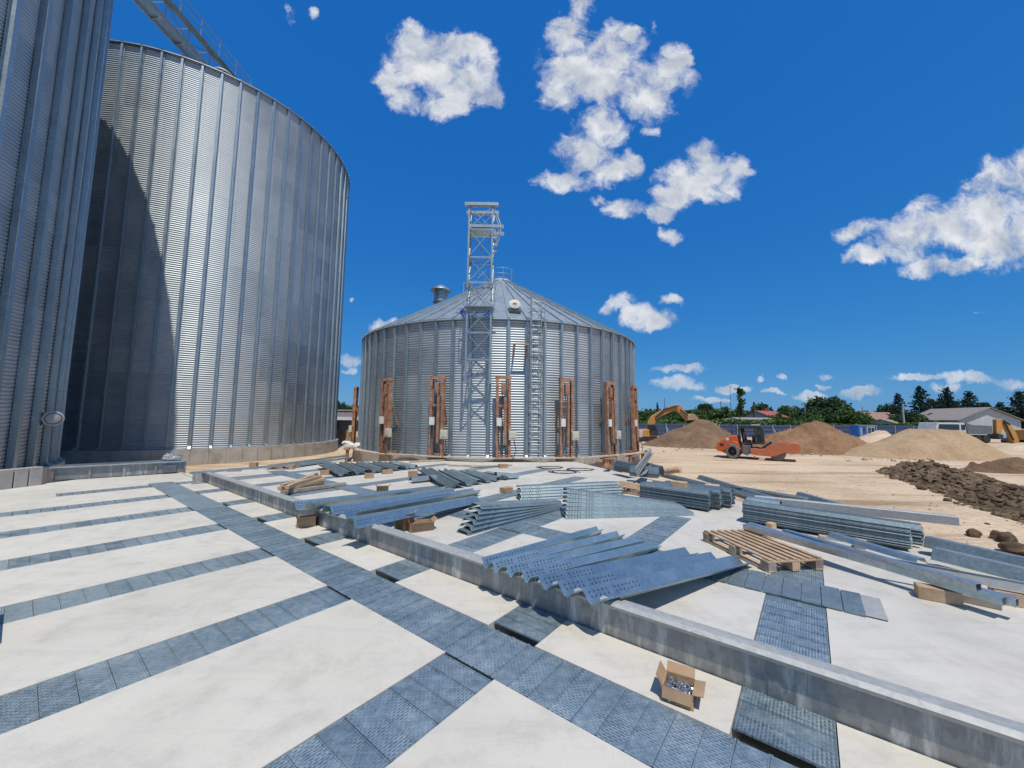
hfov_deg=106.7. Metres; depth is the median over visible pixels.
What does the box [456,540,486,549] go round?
grate panel
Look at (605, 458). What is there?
plank trestle
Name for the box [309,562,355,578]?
grate panel
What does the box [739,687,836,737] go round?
grate panel
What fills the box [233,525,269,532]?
grate panel
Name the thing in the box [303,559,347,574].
grate panel
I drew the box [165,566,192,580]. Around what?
grate panel
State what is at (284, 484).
timber stake
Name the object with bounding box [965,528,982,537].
soil clod
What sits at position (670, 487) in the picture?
steel profile
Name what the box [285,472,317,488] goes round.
timber stake
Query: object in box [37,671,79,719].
grate panel
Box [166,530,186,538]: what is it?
grate panel
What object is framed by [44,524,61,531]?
grate panel
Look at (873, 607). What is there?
cover plate
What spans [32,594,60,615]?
grate panel
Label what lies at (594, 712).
grate panel
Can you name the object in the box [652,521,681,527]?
grate panel
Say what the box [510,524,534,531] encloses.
grate panel
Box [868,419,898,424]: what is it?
house
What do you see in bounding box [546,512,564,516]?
grate panel
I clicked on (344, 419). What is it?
farm shed
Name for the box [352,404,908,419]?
distant wood
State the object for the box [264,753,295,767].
grate panel
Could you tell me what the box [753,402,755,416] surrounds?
utility pole
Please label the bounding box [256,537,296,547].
grate panel
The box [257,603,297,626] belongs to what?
grate panel
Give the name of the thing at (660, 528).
grate panel
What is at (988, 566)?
steel profile
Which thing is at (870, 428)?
site cabin
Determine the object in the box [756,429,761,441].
window pane
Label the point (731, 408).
bare sapling
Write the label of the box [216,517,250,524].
grate panel
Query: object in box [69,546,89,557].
grate panel
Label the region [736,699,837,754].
grate panel
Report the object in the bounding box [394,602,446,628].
grate panel
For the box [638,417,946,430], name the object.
undergrowth
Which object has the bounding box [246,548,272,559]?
grate panel
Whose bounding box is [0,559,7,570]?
grate panel
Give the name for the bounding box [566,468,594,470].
loose cable
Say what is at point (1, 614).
grate panel
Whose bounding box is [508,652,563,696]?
grate panel
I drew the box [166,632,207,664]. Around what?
grate panel
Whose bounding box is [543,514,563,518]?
grate panel
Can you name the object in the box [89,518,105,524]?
grate panel
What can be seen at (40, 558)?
grate panel
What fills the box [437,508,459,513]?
grate panel
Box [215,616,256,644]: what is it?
grate panel
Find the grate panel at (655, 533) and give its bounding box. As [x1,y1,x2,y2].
[639,529,670,537]
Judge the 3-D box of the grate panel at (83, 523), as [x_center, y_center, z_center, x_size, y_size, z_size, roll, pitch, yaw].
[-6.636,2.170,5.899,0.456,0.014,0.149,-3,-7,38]
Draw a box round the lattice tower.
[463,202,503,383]
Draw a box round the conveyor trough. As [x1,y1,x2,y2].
[49,459,186,481]
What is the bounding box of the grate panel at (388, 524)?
[382,522,394,526]
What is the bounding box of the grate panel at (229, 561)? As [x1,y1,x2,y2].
[216,555,243,567]
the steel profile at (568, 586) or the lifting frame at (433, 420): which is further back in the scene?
the lifting frame at (433, 420)
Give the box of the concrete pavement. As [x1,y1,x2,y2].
[184,460,1023,760]
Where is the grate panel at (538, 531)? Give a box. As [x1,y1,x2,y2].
[527,527,549,535]
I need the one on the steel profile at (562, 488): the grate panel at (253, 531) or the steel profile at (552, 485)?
the steel profile at (552, 485)
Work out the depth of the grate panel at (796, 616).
3.37 m
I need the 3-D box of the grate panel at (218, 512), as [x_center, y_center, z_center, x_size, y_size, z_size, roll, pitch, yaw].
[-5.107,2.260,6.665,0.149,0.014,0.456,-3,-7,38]
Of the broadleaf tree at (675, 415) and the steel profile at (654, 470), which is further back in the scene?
the broadleaf tree at (675, 415)
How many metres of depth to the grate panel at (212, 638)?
2.91 m
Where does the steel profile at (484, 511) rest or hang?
on the steel profile at (481, 516)
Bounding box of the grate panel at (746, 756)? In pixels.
[731,739,770,767]
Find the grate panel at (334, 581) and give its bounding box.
[323,569,370,586]
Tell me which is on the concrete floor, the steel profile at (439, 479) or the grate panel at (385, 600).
the grate panel at (385, 600)
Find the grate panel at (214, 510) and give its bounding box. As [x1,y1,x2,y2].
[198,507,230,512]
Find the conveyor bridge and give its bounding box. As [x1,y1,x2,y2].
[132,0,251,84]
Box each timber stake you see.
[280,475,315,486]
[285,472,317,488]
[287,481,324,489]
[289,475,321,485]
[289,478,325,488]
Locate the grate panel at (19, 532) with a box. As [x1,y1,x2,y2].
[11,529,27,536]
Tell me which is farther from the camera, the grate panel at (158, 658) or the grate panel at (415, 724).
the grate panel at (158, 658)
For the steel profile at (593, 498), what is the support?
on the steel profile at (595, 501)
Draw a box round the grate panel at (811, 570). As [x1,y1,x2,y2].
[776,564,822,574]
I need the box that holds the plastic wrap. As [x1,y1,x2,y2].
[161,451,182,459]
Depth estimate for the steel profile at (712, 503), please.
7.39 m
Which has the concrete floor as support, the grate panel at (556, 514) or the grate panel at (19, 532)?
the grate panel at (19, 532)
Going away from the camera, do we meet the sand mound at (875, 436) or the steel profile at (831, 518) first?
the steel profile at (831, 518)
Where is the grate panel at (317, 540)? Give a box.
[305,536,329,544]
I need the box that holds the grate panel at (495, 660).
[473,637,528,676]
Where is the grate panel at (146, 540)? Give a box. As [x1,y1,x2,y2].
[136,535,156,544]
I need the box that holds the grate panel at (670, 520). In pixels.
[657,518,686,523]
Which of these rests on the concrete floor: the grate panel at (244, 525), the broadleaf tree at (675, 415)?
the grate panel at (244, 525)
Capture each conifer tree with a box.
[888,393,908,417]
[907,385,936,413]
[932,386,960,408]
[959,391,983,407]
[993,402,1008,410]
[1001,390,1023,428]
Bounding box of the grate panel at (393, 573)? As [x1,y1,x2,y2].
[376,566,410,580]
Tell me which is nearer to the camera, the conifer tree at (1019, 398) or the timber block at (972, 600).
the timber block at (972, 600)
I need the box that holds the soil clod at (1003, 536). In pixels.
[996,532,1017,541]
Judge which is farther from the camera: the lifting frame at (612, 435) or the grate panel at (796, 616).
the lifting frame at (612, 435)
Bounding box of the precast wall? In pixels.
[0,466,42,489]
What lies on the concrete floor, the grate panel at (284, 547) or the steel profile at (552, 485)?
the grate panel at (284, 547)
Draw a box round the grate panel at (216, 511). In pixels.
[200,509,232,514]
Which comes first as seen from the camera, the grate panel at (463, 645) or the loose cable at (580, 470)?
the grate panel at (463, 645)
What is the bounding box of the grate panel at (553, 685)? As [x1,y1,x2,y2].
[527,660,583,708]
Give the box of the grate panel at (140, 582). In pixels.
[126,574,154,590]
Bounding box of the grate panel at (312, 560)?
[291,553,335,567]
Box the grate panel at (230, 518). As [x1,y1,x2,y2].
[214,515,247,521]
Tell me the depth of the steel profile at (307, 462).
13.28 m
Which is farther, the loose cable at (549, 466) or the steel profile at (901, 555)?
the loose cable at (549, 466)
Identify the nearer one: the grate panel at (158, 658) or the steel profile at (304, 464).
the grate panel at (158, 658)
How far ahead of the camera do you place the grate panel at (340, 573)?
4.15 m
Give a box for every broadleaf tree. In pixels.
[338,400,346,409]
[638,410,660,420]
[665,411,686,421]
[681,409,697,422]
[690,409,707,421]
[692,403,714,418]
[707,406,732,422]
[728,410,743,417]
[749,402,772,412]
[767,413,786,418]
[777,405,800,415]
[788,411,798,421]
[794,406,837,423]
[797,412,823,422]
[802,395,855,414]
[832,409,870,423]
[850,414,874,424]
[873,403,894,413]
[887,413,901,420]
[893,411,929,423]
[923,397,945,409]
[974,401,996,408]
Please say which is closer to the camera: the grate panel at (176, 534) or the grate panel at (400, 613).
the grate panel at (400, 613)
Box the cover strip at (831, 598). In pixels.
[649,550,865,616]
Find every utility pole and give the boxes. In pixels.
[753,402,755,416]
[902,404,904,422]
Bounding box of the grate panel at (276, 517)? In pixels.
[266,514,285,519]
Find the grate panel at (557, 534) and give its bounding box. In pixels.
[544,531,566,538]
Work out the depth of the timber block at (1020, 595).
3.60 m
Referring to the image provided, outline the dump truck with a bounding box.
[918,422,992,442]
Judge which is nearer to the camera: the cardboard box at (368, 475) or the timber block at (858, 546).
the timber block at (858, 546)
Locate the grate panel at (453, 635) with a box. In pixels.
[430,618,483,649]
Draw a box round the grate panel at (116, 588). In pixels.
[105,579,133,596]
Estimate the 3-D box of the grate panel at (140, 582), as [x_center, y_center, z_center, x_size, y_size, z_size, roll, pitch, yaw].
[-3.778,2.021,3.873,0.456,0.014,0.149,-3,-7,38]
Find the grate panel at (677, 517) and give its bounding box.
[665,516,690,519]
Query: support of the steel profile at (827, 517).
on the steel profile at (831, 518)
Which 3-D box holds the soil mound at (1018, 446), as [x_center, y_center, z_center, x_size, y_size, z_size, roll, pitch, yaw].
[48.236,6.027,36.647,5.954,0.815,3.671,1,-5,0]
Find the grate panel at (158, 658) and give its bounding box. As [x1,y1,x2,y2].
[137,640,180,676]
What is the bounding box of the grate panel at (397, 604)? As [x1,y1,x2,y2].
[373,592,424,615]
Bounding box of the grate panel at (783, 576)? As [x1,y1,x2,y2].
[772,573,823,588]
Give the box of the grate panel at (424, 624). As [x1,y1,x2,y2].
[405,607,457,634]
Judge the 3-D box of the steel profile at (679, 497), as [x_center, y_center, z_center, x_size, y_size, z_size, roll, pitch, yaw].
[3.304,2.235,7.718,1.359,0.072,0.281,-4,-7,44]
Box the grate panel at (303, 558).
[285,551,329,563]
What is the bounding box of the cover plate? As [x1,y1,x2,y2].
[860,594,888,620]
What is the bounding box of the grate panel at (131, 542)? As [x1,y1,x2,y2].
[120,538,141,547]
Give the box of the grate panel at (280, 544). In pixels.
[261,539,300,549]
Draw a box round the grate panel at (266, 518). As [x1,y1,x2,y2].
[257,516,275,521]
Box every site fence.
[639,423,796,436]
[831,425,849,434]
[876,425,917,434]
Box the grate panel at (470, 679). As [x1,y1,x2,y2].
[428,653,490,693]
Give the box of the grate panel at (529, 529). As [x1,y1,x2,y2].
[518,525,541,533]
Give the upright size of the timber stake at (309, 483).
0.070 m
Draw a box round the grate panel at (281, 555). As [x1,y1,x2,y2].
[275,546,316,557]
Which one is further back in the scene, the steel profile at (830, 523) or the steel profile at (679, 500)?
the steel profile at (679, 500)
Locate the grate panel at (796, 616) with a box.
[762,604,826,627]
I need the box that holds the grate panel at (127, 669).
[107,650,149,688]
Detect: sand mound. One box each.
[843,428,1011,460]
[858,430,890,441]
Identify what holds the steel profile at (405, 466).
on the concrete pavement
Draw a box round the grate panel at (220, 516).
[208,512,241,518]
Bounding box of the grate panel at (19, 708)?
[0,684,38,734]
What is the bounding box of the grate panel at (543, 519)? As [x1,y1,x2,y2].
[531,517,554,522]
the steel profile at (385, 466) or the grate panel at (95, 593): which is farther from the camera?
the steel profile at (385, 466)
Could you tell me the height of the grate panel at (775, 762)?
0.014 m
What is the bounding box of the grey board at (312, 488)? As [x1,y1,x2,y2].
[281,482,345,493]
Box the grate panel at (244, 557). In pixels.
[231,551,258,563]
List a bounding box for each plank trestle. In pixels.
[343,448,350,461]
[600,457,613,470]
[625,455,636,462]
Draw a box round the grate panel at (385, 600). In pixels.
[364,588,413,610]
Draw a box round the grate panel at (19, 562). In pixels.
[8,556,29,568]
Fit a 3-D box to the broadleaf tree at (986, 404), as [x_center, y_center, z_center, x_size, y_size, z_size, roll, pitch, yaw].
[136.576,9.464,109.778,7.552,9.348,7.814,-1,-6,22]
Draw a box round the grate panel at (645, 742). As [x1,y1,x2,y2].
[623,700,676,767]
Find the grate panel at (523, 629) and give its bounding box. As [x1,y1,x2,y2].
[494,615,548,642]
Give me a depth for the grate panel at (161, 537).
5.30 m
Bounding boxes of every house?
[730,417,770,420]
[744,408,789,417]
[857,412,894,420]
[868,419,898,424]
[920,407,1023,437]
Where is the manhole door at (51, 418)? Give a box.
[41,411,64,425]
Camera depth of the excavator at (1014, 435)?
49.75 m
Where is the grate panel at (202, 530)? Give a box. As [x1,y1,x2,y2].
[192,526,212,533]
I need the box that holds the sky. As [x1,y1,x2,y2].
[110,0,1023,412]
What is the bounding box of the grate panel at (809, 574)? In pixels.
[777,566,822,578]
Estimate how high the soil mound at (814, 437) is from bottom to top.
2.676 m
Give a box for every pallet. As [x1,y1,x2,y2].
[267,464,295,469]
[616,481,639,495]
[702,529,823,572]
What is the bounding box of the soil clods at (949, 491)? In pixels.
[872,459,1023,533]
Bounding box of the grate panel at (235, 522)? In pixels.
[220,518,254,526]
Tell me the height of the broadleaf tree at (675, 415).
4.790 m
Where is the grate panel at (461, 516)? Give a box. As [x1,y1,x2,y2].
[455,514,470,517]
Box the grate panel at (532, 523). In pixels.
[518,520,544,526]
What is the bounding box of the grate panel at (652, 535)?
[635,531,667,539]
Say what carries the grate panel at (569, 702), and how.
on the concrete floor
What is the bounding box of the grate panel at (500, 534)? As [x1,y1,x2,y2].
[485,530,513,537]
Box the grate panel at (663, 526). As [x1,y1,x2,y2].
[649,523,679,529]
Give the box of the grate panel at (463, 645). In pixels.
[443,624,497,659]
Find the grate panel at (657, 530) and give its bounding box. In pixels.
[642,527,673,534]
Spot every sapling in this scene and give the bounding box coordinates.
[729,385,733,433]
[734,387,748,434]
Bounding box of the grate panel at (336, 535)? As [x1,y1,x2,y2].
[324,531,348,539]
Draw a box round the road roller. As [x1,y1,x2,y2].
[716,424,800,460]
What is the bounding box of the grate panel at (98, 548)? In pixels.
[87,543,107,553]
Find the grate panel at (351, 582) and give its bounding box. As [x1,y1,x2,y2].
[330,572,377,591]
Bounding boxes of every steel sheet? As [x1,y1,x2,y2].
[635,448,651,475]
[636,452,653,477]
[639,461,653,475]
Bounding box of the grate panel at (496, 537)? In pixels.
[480,532,508,540]
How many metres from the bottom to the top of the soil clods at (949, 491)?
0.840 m
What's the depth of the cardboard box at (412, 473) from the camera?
11.03 m
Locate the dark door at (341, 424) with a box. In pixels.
[338,421,357,430]
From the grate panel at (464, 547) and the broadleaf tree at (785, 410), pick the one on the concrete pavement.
the grate panel at (464, 547)
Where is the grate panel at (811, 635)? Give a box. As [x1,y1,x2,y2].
[759,617,828,644]
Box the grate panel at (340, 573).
[316,565,361,581]
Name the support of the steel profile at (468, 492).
on the concrete pavement
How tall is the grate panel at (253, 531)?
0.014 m
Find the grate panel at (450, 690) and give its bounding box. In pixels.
[410,664,474,708]
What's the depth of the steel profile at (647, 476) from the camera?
10.39 m
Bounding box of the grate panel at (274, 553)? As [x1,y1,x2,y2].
[270,543,312,555]
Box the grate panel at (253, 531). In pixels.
[236,527,274,535]
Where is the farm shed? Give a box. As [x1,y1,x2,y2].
[337,410,358,430]
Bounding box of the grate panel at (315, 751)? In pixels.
[286,734,345,767]
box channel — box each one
[743,523,1018,607]
[782,529,981,591]
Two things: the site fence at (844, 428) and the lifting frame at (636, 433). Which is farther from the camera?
the site fence at (844, 428)
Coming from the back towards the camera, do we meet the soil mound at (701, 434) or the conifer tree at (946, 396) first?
the conifer tree at (946, 396)
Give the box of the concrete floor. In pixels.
[0,472,955,767]
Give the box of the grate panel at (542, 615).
[515,604,565,626]
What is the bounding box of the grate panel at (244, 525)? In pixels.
[226,522,261,529]
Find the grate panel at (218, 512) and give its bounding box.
[203,510,234,515]
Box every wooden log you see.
[604,462,611,469]
[664,466,681,473]
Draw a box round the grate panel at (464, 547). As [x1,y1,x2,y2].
[449,542,478,552]
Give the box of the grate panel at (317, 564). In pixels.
[297,556,341,570]
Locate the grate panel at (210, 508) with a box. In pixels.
[195,506,225,511]
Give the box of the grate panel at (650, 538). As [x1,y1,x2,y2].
[631,533,664,541]
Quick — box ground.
[63,431,1023,555]
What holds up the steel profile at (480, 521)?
on the steel profile at (477, 527)
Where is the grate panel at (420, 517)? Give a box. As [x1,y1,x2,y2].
[414,516,427,518]
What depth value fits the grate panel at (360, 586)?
3.87 m
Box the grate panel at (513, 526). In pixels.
[502,522,524,530]
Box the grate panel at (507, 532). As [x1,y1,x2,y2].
[493,528,520,535]
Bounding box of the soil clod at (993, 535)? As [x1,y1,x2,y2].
[989,530,998,539]
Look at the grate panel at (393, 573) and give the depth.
4.18 m
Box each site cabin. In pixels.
[850,425,865,436]
[866,425,875,433]
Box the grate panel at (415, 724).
[368,688,437,742]
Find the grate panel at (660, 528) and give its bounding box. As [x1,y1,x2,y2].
[646,525,676,532]
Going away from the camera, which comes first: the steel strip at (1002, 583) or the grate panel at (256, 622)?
the grate panel at (256, 622)
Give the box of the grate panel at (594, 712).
[571,679,626,735]
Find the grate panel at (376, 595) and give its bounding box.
[355,584,404,605]
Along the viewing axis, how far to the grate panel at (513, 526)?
6.05 m
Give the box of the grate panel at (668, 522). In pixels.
[655,519,684,525]
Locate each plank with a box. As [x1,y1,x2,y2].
[354,449,380,454]
[381,453,426,456]
[422,455,482,458]
[480,457,539,458]
[539,457,586,458]
[587,454,620,457]
[620,452,644,455]
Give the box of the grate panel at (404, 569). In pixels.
[386,562,420,575]
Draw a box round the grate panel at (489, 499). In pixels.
[479,497,497,500]
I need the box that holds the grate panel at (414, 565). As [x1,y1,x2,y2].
[397,559,430,571]
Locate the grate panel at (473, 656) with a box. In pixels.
[458,630,512,667]
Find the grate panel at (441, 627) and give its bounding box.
[417,612,470,642]
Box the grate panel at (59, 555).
[50,549,70,560]
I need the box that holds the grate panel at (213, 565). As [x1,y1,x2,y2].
[200,558,227,571]
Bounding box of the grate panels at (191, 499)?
[0,464,625,522]
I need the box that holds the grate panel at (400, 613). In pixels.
[383,597,433,621]
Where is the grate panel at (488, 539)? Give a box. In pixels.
[472,535,500,543]
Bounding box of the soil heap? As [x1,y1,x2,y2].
[875,459,1023,523]
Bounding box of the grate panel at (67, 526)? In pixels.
[60,522,76,529]
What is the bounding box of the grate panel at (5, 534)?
[0,531,10,538]
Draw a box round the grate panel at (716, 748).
[692,725,736,767]
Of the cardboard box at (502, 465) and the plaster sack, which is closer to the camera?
the cardboard box at (502, 465)
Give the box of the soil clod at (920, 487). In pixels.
[915,484,926,489]
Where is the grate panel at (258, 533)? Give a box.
[240,529,278,537]
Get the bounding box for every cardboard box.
[249,462,258,466]
[295,513,318,527]
[320,470,329,474]
[364,473,373,478]
[376,484,390,491]
[381,469,392,473]
[395,510,416,530]
[406,516,437,532]
[408,470,417,476]
[498,464,507,467]
[500,486,512,492]
[656,660,705,711]
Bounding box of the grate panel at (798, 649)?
[755,632,829,662]
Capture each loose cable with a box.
[536,466,563,468]
[548,470,580,473]
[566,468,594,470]
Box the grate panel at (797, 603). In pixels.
[766,593,825,612]
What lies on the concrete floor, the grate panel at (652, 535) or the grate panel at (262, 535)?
the grate panel at (262, 535)
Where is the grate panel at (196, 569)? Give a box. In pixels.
[183,562,210,575]
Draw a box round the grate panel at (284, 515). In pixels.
[276,512,293,517]
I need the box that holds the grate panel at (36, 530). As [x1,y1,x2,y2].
[28,526,44,534]
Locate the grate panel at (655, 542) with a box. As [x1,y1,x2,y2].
[628,536,661,544]
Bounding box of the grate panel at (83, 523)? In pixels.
[75,520,91,527]
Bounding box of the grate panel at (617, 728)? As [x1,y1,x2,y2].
[596,689,650,750]
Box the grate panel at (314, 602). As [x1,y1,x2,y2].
[294,592,332,612]
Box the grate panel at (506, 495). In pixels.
[498,493,514,496]
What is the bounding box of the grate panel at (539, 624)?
[505,609,557,633]
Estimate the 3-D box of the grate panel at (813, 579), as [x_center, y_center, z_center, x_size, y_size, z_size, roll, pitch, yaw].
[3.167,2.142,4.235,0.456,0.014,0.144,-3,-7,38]
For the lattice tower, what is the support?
attached to the grain silo at (540, 345)
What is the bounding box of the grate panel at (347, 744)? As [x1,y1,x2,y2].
[316,717,390,767]
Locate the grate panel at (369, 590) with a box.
[346,580,394,600]
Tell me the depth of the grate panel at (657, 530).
5.93 m
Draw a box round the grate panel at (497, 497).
[489,495,505,498]
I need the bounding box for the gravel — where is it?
[657,447,1018,549]
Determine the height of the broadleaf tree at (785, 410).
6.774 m
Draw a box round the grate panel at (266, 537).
[248,532,287,542]
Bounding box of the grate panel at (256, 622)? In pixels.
[237,609,277,635]
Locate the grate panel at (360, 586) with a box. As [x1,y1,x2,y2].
[338,576,385,595]
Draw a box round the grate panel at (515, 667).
[490,644,545,686]
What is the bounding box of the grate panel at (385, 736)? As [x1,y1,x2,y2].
[344,701,414,762]
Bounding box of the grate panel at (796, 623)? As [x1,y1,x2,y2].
[761,611,827,635]
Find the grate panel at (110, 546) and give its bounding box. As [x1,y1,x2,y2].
[104,540,125,550]
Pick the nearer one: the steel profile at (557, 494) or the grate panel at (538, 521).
the grate panel at (538, 521)
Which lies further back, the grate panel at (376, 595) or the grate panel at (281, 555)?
the grate panel at (281, 555)
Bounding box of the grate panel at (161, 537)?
[151,533,171,541]
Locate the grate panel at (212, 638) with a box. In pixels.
[191,624,232,653]
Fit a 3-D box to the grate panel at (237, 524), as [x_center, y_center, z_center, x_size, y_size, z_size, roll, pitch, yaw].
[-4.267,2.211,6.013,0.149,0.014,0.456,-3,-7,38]
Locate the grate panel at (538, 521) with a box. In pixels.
[527,518,549,524]
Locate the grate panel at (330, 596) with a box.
[310,586,348,605]
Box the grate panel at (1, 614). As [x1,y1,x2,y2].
[0,606,3,624]
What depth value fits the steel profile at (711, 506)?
7.31 m
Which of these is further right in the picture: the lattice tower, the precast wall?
the lattice tower
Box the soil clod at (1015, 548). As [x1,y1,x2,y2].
[997,541,1023,555]
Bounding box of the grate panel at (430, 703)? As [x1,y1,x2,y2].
[390,675,456,723]
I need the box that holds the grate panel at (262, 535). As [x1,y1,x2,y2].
[244,530,282,539]
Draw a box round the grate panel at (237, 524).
[223,520,259,527]
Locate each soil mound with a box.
[336,429,356,444]
[642,419,732,448]
[751,420,867,454]
[958,457,1023,473]
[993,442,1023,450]
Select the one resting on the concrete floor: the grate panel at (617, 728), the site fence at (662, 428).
the grate panel at (617, 728)
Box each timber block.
[671,480,687,487]
[766,522,776,528]
[818,534,838,540]
[854,538,866,549]
[913,581,963,606]
[963,594,1001,609]
[987,586,1023,607]
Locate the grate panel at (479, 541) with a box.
[463,537,493,546]
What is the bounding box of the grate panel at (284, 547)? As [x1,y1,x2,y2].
[265,541,306,552]
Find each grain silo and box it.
[0,0,113,483]
[60,39,349,465]
[353,267,639,471]
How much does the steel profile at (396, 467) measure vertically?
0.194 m
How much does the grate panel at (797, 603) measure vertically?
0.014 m
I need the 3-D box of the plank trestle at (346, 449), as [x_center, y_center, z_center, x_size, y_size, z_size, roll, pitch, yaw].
[-8.465,3.672,19.496,0.300,0.741,0.669,3,-6,-27]
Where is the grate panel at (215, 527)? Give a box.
[205,524,225,531]
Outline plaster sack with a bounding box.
[346,442,356,447]
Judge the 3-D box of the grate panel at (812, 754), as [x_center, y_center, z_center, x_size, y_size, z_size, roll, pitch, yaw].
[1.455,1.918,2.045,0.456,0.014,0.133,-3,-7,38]
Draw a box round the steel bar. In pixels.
[189,464,287,473]
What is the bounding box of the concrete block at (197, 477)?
[192,470,203,481]
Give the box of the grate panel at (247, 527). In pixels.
[229,523,265,531]
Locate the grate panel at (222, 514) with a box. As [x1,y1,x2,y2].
[205,511,238,517]
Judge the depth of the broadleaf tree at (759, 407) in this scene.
106.85 m
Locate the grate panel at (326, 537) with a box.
[316,533,338,541]
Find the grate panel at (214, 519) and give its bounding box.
[211,514,244,520]
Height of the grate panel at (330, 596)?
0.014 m
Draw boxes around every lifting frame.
[348,386,358,442]
[379,378,397,453]
[428,376,447,457]
[494,376,516,458]
[555,378,578,456]
[599,382,621,454]
[625,386,642,452]
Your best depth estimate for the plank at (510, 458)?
15.08 m
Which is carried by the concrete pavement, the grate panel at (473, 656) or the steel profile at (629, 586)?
the steel profile at (629, 586)
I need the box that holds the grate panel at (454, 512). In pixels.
[444,509,466,515]
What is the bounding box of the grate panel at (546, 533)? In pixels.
[535,529,557,537]
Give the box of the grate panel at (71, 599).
[58,589,86,608]
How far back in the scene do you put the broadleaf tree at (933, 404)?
103.43 m
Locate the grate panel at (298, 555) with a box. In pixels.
[280,548,322,560]
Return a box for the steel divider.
[202,470,1023,767]
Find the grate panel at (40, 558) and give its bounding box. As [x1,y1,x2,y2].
[30,553,50,564]
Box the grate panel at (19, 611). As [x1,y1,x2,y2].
[3,600,32,623]
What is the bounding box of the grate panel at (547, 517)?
[539,515,558,520]
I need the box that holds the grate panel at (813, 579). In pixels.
[772,570,823,583]
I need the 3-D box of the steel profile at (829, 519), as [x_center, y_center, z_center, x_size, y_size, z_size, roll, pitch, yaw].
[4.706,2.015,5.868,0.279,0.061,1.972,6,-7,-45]
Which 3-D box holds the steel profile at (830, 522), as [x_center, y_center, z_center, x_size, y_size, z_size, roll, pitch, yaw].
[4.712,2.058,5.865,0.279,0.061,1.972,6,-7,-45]
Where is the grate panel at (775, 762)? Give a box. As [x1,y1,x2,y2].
[770,754,797,767]
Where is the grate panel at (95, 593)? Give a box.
[82,583,110,602]
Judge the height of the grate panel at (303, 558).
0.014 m
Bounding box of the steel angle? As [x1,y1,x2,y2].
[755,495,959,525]
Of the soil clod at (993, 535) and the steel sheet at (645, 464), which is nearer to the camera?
the soil clod at (993, 535)
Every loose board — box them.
[409,459,448,461]
[447,464,485,466]
[470,464,512,466]
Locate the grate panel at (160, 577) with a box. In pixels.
[146,570,174,585]
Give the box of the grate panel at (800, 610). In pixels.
[764,598,826,619]
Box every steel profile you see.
[273,459,336,467]
[279,455,346,463]
[294,485,446,509]
[296,457,349,466]
[316,462,344,475]
[320,488,453,514]
[324,462,353,475]
[333,462,361,473]
[342,496,479,528]
[343,462,368,473]
[344,492,461,517]
[350,461,377,472]
[359,461,384,471]
[367,461,393,469]
[376,461,401,469]
[385,461,410,468]
[393,461,417,468]
[408,475,435,481]
[415,467,453,487]
[428,468,463,487]
[428,488,479,497]
[438,468,472,485]
[450,469,482,483]
[457,506,561,535]
[459,470,491,481]
[459,505,562,530]
[463,504,561,524]
[464,503,561,519]
[467,502,560,514]
[469,498,560,508]
[472,470,499,480]
[481,526,603,568]
[483,471,507,478]
[491,531,624,572]
[494,472,518,477]
[505,536,645,577]
[516,481,619,488]
[516,493,620,499]
[517,485,618,491]
[517,487,622,494]
[517,490,622,497]
[521,541,660,582]
[537,547,698,590]
[557,552,715,597]
[561,511,694,518]
[562,495,683,506]
[562,499,686,508]
[562,504,688,510]
[562,508,690,514]
[563,487,679,504]
[563,491,681,505]
[581,555,753,605]
[614,460,634,468]
[630,465,659,473]
[630,472,659,477]
[639,481,712,494]
[639,492,711,502]
[640,486,711,495]
[640,487,713,497]
[640,488,711,498]
[640,489,712,500]
[640,491,713,501]
[640,493,712,503]
[640,494,713,505]
[640,495,710,506]
[640,496,713,507]
[641,487,711,496]
[642,491,711,500]
[652,480,722,493]
[660,473,721,486]
[664,480,733,492]
[678,503,711,508]
[682,505,713,509]
[697,475,773,496]
[727,485,808,499]
[727,487,754,499]
[742,502,908,529]
[742,506,909,532]
[742,508,909,534]
[742,509,909,537]
[742,511,908,538]
[743,500,910,528]
[743,505,910,531]
[743,507,910,533]
[743,509,910,536]
[743,512,910,539]
[743,513,911,540]
[743,514,910,543]
[743,516,910,545]
[743,518,910,548]
[744,514,912,542]
[744,518,912,548]
[745,509,910,534]
[746,496,781,504]
[796,492,842,503]
[826,532,927,562]
[910,522,921,529]
[922,536,1023,566]
[931,547,1023,581]
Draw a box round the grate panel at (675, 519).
[660,516,688,521]
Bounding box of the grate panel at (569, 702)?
[548,669,603,721]
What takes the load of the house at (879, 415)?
on the ground
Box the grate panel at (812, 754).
[732,712,838,767]
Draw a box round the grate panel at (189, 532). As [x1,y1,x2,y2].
[179,528,199,535]
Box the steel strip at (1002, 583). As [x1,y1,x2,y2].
[893,558,1023,592]
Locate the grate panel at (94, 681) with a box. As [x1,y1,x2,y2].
[74,660,116,703]
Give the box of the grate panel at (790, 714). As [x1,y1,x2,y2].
[740,687,835,732]
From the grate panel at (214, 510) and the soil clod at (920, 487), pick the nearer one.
the grate panel at (214, 510)
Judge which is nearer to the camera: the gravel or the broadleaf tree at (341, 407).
the gravel
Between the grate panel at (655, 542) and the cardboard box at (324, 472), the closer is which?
the grate panel at (655, 542)
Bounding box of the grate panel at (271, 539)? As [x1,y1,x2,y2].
[252,535,292,544]
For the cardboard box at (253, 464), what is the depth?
12.09 m
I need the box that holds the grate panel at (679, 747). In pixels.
[653,712,705,767]
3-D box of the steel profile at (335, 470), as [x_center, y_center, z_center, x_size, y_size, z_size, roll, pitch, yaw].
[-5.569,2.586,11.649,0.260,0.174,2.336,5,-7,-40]
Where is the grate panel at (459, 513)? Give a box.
[449,510,470,516]
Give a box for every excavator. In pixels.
[639,405,697,441]
[987,419,1023,442]
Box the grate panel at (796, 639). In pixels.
[757,624,828,653]
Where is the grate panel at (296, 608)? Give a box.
[276,597,315,619]

